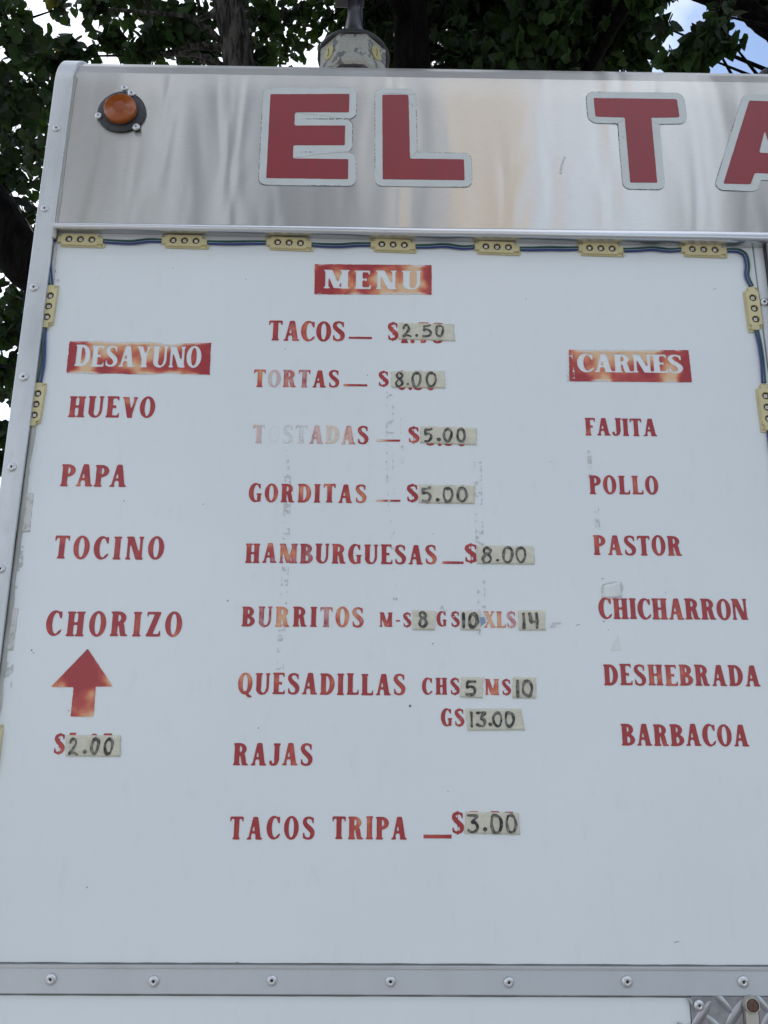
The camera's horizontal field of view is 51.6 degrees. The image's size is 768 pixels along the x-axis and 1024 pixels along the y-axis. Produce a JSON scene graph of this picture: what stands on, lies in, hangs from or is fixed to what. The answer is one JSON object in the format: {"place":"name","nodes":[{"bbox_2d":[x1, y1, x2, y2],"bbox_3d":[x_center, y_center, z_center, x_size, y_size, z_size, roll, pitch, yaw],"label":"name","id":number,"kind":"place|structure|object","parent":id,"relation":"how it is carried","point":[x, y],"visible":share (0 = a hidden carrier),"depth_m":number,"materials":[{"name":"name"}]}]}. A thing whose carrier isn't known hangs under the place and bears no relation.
{"place":"outdoors","nodes":[
{"label":"outdoors","id":0,"kind":"place"},
{"bbox_2d":[0,0,767,483],"label":"sky","id":1,"kind":"structure","parent":0,"point":[685,12],"materials":[{"name":"white"}]},
{"label":"ground","id":2,"kind":"structure","parent":0,"visible":0},
{"bbox_2d":[0,0,88,476],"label":"tree","id":3,"kind":"object","parent":2,"relation":"on","point":[33,49],"visible":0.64,"depth_m":5.22,"materials":[{"name":"green plant"}]},
{"bbox_2d":[63,0,324,66],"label":"tree","id":4,"kind":"object","parent":2,"relation":"on","point":[185,33],"visible":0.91,"depth_m":5.52,"materials":[{"name":"green plant"}]},
{"bbox_2d":[317,0,389,67],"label":"street lamp","id":5,"kind":"object","parent":2,"relation":"on","point":[354,43],"visible":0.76,"depth_m":4.27,"materials":[{"name":"grey metal"}]},
{"bbox_2d":[0,61,767,1023],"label":"food truck","id":6,"kind":"object","parent":2,"relation":"on","point":[234,557],"visible":1,"depth_m":1.12,"materials":[{"name":"white paint"}]},
{"bbox_2d":[0,725,2,753],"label":"led module","id":7,"kind":"object","parent":6,"relation":"attached to","point":[1,732],"visible":1,"depth_m":1.05,"materials":[{"name":"plastic"}]},
{"bbox_2d":[2,608,18,649],"bbox_3d":[-0.516,0.161,1.088,0.023,0.058,0.001,1,-15,-1],"label":"tape patch","id":8,"kind":"object","parent":6,"relation":"attached to","point":[11,638],"visible":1,"depth_m":1.09,"materials":[{"name":"white"}]},
{"bbox_2d":[16,493,33,532],"bbox_3d":[-0.511,0.001,1.130,0.021,0.058,0.001,1,-15,-1],"label":"tape patch","id":9,"kind":"object","parent":6,"relation":"attached to","point":[28,514],"visible":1,"depth_m":1.13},
{"bbox_2d":[30,382,46,427],"bbox_3d":[-0.513,-0.158,1.169,0.021,0.072,0.005,3,-15,0],"label":"led module","id":10,"kind":"object","parent":6,"relation":"attached to","point":[39,398],"visible":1,"depth_m":1.17,"materials":[{"name":"plastic"}]},
{"bbox_2d":[37,327,46,381],"bbox_3d":[-0.512,-0.236,1.189,0.013,0.089,0.006,1,-15,-1],"label":"wire bundle","id":11,"kind":"object","parent":6,"relation":"attached to","point":[43,357],"visible":1,"depth_m":1.19,"materials":[{"name":"blue plastic"}]},
{"bbox_2d":[43,285,58,329],"bbox_3d":[-0.512,-0.312,1.209,0.022,0.075,0.005,2,-15,0],"label":"led module","id":12,"kind":"object","parent":6,"relation":"attached to","point":[51,302],"visible":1,"depth_m":1.21,"materials":[{"name":"plastic"}]},
{"bbox_2d":[48,237,56,284],"bbox_3d":[-0.517,-0.390,1.229,0.019,0.084,0.006,1,-15,-1],"label":"wire bundle","id":13,"kind":"object","parent":6,"relation":"attached to","point":[50,281],"visible":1,"depth_m":1.22,"materials":[{"name":"blue plastic"}]},
{"bbox_2d":[57,233,104,247],"bbox_3d":[-0.473,-0.424,1.239,0.075,0.022,0.005,2,-15,0],"label":"led module","id":14,"kind":"object","parent":6,"relation":"attached to","point":[80,240],"visible":1,"depth_m":1.24,"materials":[{"name":"plastic"}]},
{"bbox_2d":[65,735,120,756],"bbox_3d":[-0.385,0.309,1.050,0.075,0.028,0.002,1,-15,-1],"label":"price tape","id":15,"kind":"object","parent":6,"relation":"attached to","point":[95,745],"visible":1,"depth_m":1.05,"materials":[{"name":"beige paper"}]},
{"bbox_2d":[103,238,160,244],"bbox_3d":[-0.394,-0.423,1.239,0.090,0.013,0.006,1,-15,-1],"label":"wire bundle","id":16,"kind":"object","parent":6,"relation":"attached to","point":[131,242],"visible":1,"depth_m":1.24,"materials":[{"name":"blue plastic"}]},
{"bbox_2d":[161,235,208,248],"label":"led module","id":17,"kind":"object","parent":6,"relation":"attached to","point":[185,241],"visible":1,"depth_m":1.24,"materials":[{"name":"plastic"}]},
{"bbox_2d":[207,240,265,244],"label":"wire bundle","id":18,"kind":"object","parent":6,"relation":"attached to","point":[236,242],"visible":1,"depth_m":1.24,"materials":[{"name":"blue plastic"}]},
{"bbox_2d":[265,236,312,251],"bbox_3d":[-0.148,-0.420,1.242,0.075,0.022,0.005,2,-15,0],"label":"led module","id":19,"kind":"object","parent":6,"relation":"attached to","point":[288,243],"visible":1,"depth_m":1.24,"materials":[{"name":"plastic"}]},
{"bbox_2d":[312,242,369,247],"bbox_3d":[-0.067,-0.418,1.242,0.091,0.011,0.006,1,-15,-1],"label":"wire bundle","id":20,"kind":"object","parent":6,"relation":"attached to","point":[343,245],"visible":1,"depth_m":1.24,"materials":[{"name":"blue plastic"}]},
{"bbox_2d":[370,238,416,253],"bbox_3d":[0.015,-0.417,1.243,0.074,0.022,0.005,2,-15,0],"label":"led module","id":21,"kind":"object","parent":6,"relation":"attached to","point":[393,245],"visible":1,"depth_m":1.24,"materials":[{"name":"plastic"}]},
{"bbox_2d":[391,371,444,387],"bbox_3d":[0.051,-0.199,1.188,0.081,0.028,0.002,1,-15,-1],"label":"price tape","id":22,"kind":"object","parent":6,"relation":"attached to","point":[419,379],"visible":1,"depth_m":1.19,"materials":[{"name":"beige paper"}]},
{"bbox_2d":[412,610,435,629],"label":"price tape","id":23,"kind":"object","parent":6,"relation":"attached to","point":[423,619],"visible":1,"depth_m":1.10,"materials":[{"name":"beige paper"}]},
{"bbox_2d":[398,322,454,340],"bbox_3d":[0.065,-0.275,1.208,0.087,0.030,0.002,1,-15,-1],"label":"price tape","id":24,"kind":"object","parent":6,"relation":"attached to","point":[426,331],"visible":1,"depth_m":1.21,"materials":[{"name":"beige paper"}]},
{"bbox_2d":[416,243,474,249],"bbox_3d":[0.096,-0.417,1.244,0.092,0.012,0.006,1,-15,-1],"label":"wire bundle","id":25,"kind":"object","parent":6,"relation":"attached to","point":[444,245],"visible":1,"depth_m":1.24,"materials":[{"name":"blue plastic"}]},
{"bbox_2d":[418,484,474,503],"bbox_3d":[0.091,-0.026,1.144,0.082,0.029,0.002,1,-15,-1],"label":"price tape","id":26,"kind":"object","parent":6,"relation":"attached to","point":[454,494],"visible":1,"depth_m":1.14,"materials":[{"name":"beige paper"}]},
{"bbox_2d":[420,426,476,444],"bbox_3d":[0.095,-0.113,1.166,0.084,0.028,0.002,1,-15,-1],"label":"price tape","id":27,"kind":"object","parent":6,"relation":"attached to","point":[446,435],"visible":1,"depth_m":1.17,"materials":[{"name":"beige paper"}]},
{"bbox_2d":[460,611,480,629],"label":"price tape","id":28,"kind":"object","parent":6,"relation":"attached to","point":[470,620],"visible":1,"depth_m":1.10,"materials":[{"name":"beige paper"}]},
{"bbox_2d":[460,677,483,697],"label":"price tape","id":29,"kind":"object","parent":6,"relation":"attached to","point":[471,687],"visible":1,"depth_m":1.07,"materials":[{"name":"beige paper"}]},
{"bbox_2d":[464,812,519,834],"bbox_3d":[0.141,0.405,1.032,0.073,0.028,0.002,1,-15,-1],"label":"price tape","id":30,"kind":"object","parent":6,"relation":"attached to","point":[491,823],"visible":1,"depth_m":1.03,"materials":[{"name":"beige paper"}]},
{"bbox_2d":[466,708,524,730],"bbox_3d":[0.150,0.279,1.065,0.080,0.029,0.002,1,-15,-1],"label":"price tape","id":31,"kind":"object","parent":6,"relation":"attached to","point":[493,719],"visible":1,"depth_m":1.06,"materials":[{"name":"beige paper"}]},
{"bbox_2d":[473,241,520,255],"bbox_3d":[0.178,-0.414,1.244,0.074,0.022,0.005,2,-15,0],"label":"led module","id":32,"kind":"object","parent":6,"relation":"attached to","point":[496,248],"visible":1,"depth_m":1.24,"materials":[{"name":"plastic"}]},
{"bbox_2d":[477,545,534,564],"bbox_3d":[0.172,0.061,1.122,0.082,0.027,0.002,1,-15,-1],"label":"price tape","id":33,"kind":"object","parent":6,"relation":"attached to","point":[502,554],"visible":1,"depth_m":1.12,"materials":[{"name":"beige paper"}]},
{"bbox_2d":[512,677,535,697],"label":"price tape","id":34,"kind":"object","parent":6,"relation":"attached to","point":[524,687],"visible":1,"depth_m":1.08,"materials":[{"name":"beige paper"}]},
{"bbox_2d":[518,610,545,629],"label":"price tape","id":35,"kind":"object","parent":6,"relation":"attached to","point":[531,619],"visible":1,"depth_m":1.10,"materials":[{"name":"beige paper"}]},
{"bbox_2d":[520,246,578,250],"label":"wire bundle","id":36,"kind":"object","parent":6,"relation":"attached to","point":[548,248],"visible":1,"depth_m":1.24,"materials":[{"name":"blue plastic"}]},
{"bbox_2d":[577,243,624,256],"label":"led module","id":37,"kind":"object","parent":6,"relation":"attached to","point":[604,249],"visible":1,"depth_m":1.24,"materials":[{"name":"plastic"}]},
{"bbox_2d":[601,582,621,597],"bbox_3d":[0.319,0.109,1.112,0.030,0.023,0.001,1,-15,-1],"label":"tape patch","id":38,"kind":"object","parent":6,"relation":"attached to","point":[610,590],"visible":1,"depth_m":1.11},
{"bbox_2d":[611,636,621,650],"bbox_3d":[0.319,0.180,1.094,0.015,0.022,0.001,1,-15,-1],"label":"tape scrap","id":39,"kind":"object","parent":6,"relation":"attached to","point":[616,646],"visible":1,"depth_m":1.09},
{"bbox_2d":[624,246,680,252],"bbox_3d":[0.422,-0.413,1.247,0.091,0.011,0.006,1,-15,-1],"label":"wire bundle","id":40,"kind":"object","parent":6,"relation":"attached to","point":[650,248],"visible":1,"depth_m":1.25,"materials":[{"name":"blue plastic"}]},
{"bbox_2d":[679,244,727,257],"bbox_3d":[0.503,-0.411,1.248,0.075,0.022,0.005,2,-15,0],"label":"led module","id":41,"kind":"object","parent":6,"relation":"attached to","point":[709,251],"visible":1,"depth_m":1.25,"materials":[{"name":"plastic"}]},
{"bbox_2d":[727,248,753,286],"bbox_3d":[0.558,-0.383,1.241,0.036,0.068,0.006,1,-15,-1],"label":"wire bundle","id":42,"kind":"object","parent":6,"relation":"attached to","point":[747,264],"visible":1,"depth_m":1.24,"materials":[{"name":"blue plastic"}]},
{"bbox_2d":[743,287,762,332],"bbox_3d":[0.569,-0.312,1.223,0.022,0.077,0.005,0,-15,-1],"label":"led module","id":43,"kind":"object","parent":6,"relation":"attached to","point":[752,308],"visible":1,"depth_m":1.22,"materials":[{"name":"plastic"}]},
{"bbox_2d":[754,330,765,382],"bbox_3d":[0.571,-0.236,1.202,0.010,0.087,0.006,1,-15,-1],"label":"wire bundle","id":44,"kind":"object","parent":6,"relation":"attached to","point":[761,355],"visible":1,"depth_m":1.20,"materials":[{"name":"blue plastic"}]},
{"bbox_2d":[756,384,767,432],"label":"led module","id":45,"kind":"object","parent":6,"relation":"attached to","point":[762,395],"visible":1,"depth_m":1.18,"materials":[{"name":"plastic"}]},
{"bbox_2d":[287,0,529,69],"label":"tree","id":46,"kind":"object","parent":2,"relation":"on","point":[417,34],"visible":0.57,"depth_m":5.73,"materials":[{"name":"green plant"}]},
{"bbox_2d":[457,0,664,71],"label":"tree","id":47,"kind":"object","parent":2,"relation":"on","point":[586,35],"visible":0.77,"depth_m":5.59,"materials":[{"name":"green plant"}]},
{"bbox_2d":[624,0,767,73],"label":"tree","id":48,"kind":"object","parent":2,"relation":"on","point":[703,46],"visible":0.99,"depth_m":4.86,"materials":[{"name":"green plant"}]}
]}

